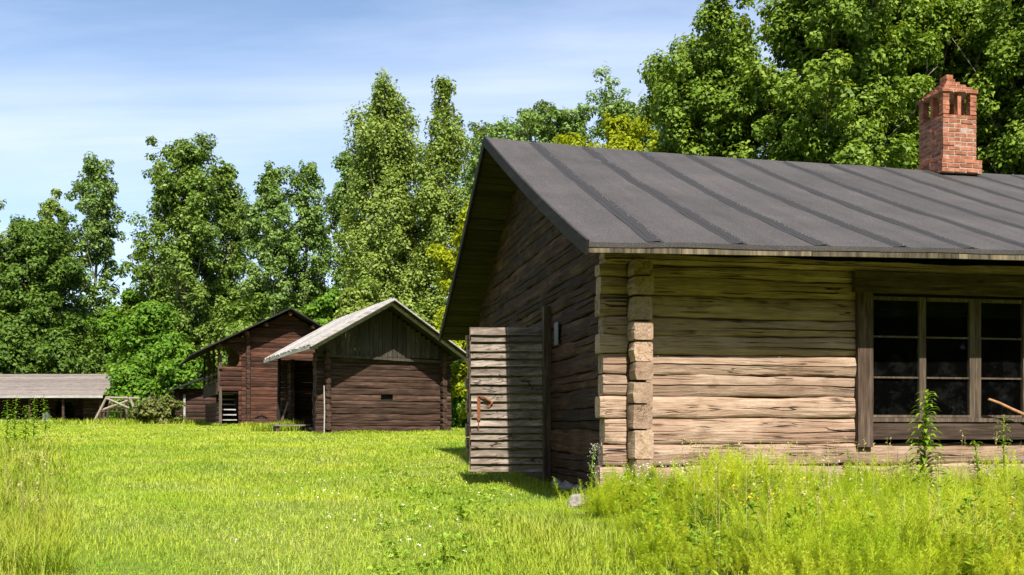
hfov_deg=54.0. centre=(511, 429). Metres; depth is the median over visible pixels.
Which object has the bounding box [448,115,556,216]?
aspen tree
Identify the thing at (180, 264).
aspen tree
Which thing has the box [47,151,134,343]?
aspen tree
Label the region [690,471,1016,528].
yellow wildflowers
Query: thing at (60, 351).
leafy shrub
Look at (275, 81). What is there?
sky
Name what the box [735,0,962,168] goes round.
poplar tree
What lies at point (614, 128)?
maple tree
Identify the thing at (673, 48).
deciduous tree
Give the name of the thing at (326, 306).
leafy shrub
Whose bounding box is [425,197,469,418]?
maple tree
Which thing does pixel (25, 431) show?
meadow weed
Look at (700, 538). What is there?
leafy undergrowth
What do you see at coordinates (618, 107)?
aspen tree
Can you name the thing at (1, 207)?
aspen tree
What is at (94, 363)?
leafy shrub
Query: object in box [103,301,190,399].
leafy shrub
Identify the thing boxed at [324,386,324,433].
white pole
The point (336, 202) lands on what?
aspen tree
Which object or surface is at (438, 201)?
birch tree
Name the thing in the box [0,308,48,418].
leafy shrub
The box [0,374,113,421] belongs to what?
open shed
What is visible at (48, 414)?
milk can
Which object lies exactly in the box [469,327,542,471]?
door
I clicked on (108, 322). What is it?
leafy shrub
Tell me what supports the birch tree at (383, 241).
on the ground at (261, 541)
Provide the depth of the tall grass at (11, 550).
8.20 m
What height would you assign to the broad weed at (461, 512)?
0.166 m
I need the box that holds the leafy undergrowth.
[605,474,1023,569]
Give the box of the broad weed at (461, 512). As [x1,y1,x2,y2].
[448,501,471,518]
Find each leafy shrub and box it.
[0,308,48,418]
[25,311,105,421]
[68,350,110,419]
[84,286,141,371]
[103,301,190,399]
[104,356,160,420]
[153,345,207,399]
[196,292,274,366]
[299,285,343,325]
[333,277,383,319]
[399,294,446,327]
[447,360,467,427]
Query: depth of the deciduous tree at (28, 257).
81.77 m
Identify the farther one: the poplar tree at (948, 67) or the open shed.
the open shed
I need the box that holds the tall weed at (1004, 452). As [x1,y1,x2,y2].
[990,415,1016,484]
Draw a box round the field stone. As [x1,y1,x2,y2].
[566,494,588,508]
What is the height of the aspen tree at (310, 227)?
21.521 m
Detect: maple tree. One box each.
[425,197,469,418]
[553,111,664,151]
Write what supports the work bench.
on the ground at (261, 541)
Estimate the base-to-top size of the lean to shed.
3.471 m
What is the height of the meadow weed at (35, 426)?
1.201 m
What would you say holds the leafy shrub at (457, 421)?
on the ground at (261, 541)
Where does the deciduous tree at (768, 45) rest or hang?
on the ground at (261, 541)
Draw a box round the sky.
[0,0,939,418]
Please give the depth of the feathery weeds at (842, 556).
7.11 m
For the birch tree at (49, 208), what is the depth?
95.70 m
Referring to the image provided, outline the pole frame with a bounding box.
[94,396,139,419]
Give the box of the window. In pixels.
[852,271,1023,446]
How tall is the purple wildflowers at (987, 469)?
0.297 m
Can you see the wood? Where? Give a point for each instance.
(196, 310)
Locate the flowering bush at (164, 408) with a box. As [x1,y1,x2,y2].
[126,390,185,423]
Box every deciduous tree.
[0,211,90,373]
[666,30,765,156]
[761,44,998,162]
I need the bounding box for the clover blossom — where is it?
[183,450,511,555]
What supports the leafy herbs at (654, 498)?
on the ground at (261, 541)
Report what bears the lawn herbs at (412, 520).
on the ground at (261, 541)
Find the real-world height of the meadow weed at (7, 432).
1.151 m
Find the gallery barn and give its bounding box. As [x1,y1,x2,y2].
[179,308,336,424]
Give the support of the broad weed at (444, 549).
on the ground at (261, 541)
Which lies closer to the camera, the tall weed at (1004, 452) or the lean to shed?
the tall weed at (1004, 452)
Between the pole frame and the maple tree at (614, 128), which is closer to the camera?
the maple tree at (614, 128)
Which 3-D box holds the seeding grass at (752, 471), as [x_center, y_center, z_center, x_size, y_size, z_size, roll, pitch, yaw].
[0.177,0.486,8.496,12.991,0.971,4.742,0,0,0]
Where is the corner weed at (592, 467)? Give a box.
[589,443,601,499]
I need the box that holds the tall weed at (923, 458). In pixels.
[900,389,949,492]
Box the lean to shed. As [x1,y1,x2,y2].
[165,374,215,421]
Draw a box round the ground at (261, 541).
[2,424,1023,574]
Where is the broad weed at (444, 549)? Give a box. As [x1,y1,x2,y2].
[429,543,459,560]
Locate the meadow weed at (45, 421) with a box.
[40,397,53,431]
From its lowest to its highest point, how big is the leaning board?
1.161 m
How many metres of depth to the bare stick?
11.76 m
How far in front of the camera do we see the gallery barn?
50.87 m
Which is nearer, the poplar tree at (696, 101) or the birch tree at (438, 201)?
the poplar tree at (696, 101)
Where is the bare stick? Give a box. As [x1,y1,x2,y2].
[988,398,1023,415]
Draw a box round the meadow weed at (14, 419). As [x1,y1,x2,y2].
[5,396,23,440]
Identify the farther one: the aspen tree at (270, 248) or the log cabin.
the aspen tree at (270, 248)
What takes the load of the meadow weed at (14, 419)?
on the ground at (261, 541)
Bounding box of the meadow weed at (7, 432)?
[0,400,16,442]
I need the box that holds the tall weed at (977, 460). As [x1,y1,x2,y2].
[961,441,989,485]
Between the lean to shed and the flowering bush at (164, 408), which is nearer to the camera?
the flowering bush at (164, 408)
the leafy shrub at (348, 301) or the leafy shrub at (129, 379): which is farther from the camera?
the leafy shrub at (129, 379)
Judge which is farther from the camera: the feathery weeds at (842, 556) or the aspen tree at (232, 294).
the aspen tree at (232, 294)
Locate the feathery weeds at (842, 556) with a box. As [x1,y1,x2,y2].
[552,440,1023,574]
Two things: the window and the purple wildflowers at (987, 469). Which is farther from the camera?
the window
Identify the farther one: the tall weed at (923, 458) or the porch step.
the porch step
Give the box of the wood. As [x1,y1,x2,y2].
[54,266,461,419]
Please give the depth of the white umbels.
10.09 m
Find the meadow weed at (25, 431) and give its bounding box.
[17,405,35,439]
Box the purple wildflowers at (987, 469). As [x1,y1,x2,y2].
[795,454,1023,476]
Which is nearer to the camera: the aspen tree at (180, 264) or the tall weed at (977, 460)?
the tall weed at (977, 460)
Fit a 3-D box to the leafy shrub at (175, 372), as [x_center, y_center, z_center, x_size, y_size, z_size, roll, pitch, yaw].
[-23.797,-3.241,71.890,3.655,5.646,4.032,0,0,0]
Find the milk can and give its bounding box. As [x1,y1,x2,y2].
[42,413,50,419]
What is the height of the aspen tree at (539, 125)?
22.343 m
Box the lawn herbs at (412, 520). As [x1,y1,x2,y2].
[2,444,1023,574]
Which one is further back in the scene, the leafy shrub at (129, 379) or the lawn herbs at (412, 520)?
the leafy shrub at (129, 379)
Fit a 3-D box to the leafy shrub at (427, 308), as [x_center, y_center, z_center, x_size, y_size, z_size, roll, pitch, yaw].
[-5.012,-3.655,53.997,4.052,7.162,3.541,0,0,-34]
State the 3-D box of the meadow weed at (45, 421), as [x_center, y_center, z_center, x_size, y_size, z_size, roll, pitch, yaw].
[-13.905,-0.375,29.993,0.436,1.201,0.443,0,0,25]
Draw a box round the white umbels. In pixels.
[616,460,688,484]
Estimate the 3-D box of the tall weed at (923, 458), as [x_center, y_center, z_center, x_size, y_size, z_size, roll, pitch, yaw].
[4.170,0.207,10.092,0.538,1.214,0.541,0,0,-19]
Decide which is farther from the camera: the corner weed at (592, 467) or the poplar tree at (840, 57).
the poplar tree at (840, 57)
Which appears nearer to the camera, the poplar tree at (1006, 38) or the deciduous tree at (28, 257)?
the poplar tree at (1006, 38)
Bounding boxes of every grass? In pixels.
[0,417,738,574]
[0,430,1023,573]
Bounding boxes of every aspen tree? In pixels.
[0,199,10,243]
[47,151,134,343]
[115,129,250,388]
[191,160,262,369]
[231,160,300,315]
[269,159,332,317]
[312,149,367,314]
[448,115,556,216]
[500,99,608,146]
[576,61,666,151]
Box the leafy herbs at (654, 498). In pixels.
[616,461,1023,574]
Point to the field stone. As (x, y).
(573, 502)
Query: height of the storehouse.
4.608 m
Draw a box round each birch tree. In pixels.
[36,188,76,418]
[331,67,456,315]
[406,74,475,361]
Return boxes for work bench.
[101,411,124,420]
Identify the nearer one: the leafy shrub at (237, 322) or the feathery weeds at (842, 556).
the feathery weeds at (842, 556)
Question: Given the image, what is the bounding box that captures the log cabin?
[439,74,1023,505]
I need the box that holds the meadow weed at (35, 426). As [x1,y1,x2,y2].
[28,396,41,438]
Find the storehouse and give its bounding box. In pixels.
[264,298,468,432]
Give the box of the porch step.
[271,424,310,431]
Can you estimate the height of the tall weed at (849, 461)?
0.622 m
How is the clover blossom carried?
on the ground at (261, 541)
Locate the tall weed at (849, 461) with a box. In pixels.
[841,449,855,487]
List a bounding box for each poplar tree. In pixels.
[637,0,807,161]
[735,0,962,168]
[872,0,1023,173]
[916,0,1023,174]
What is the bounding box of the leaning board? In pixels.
[281,402,288,422]

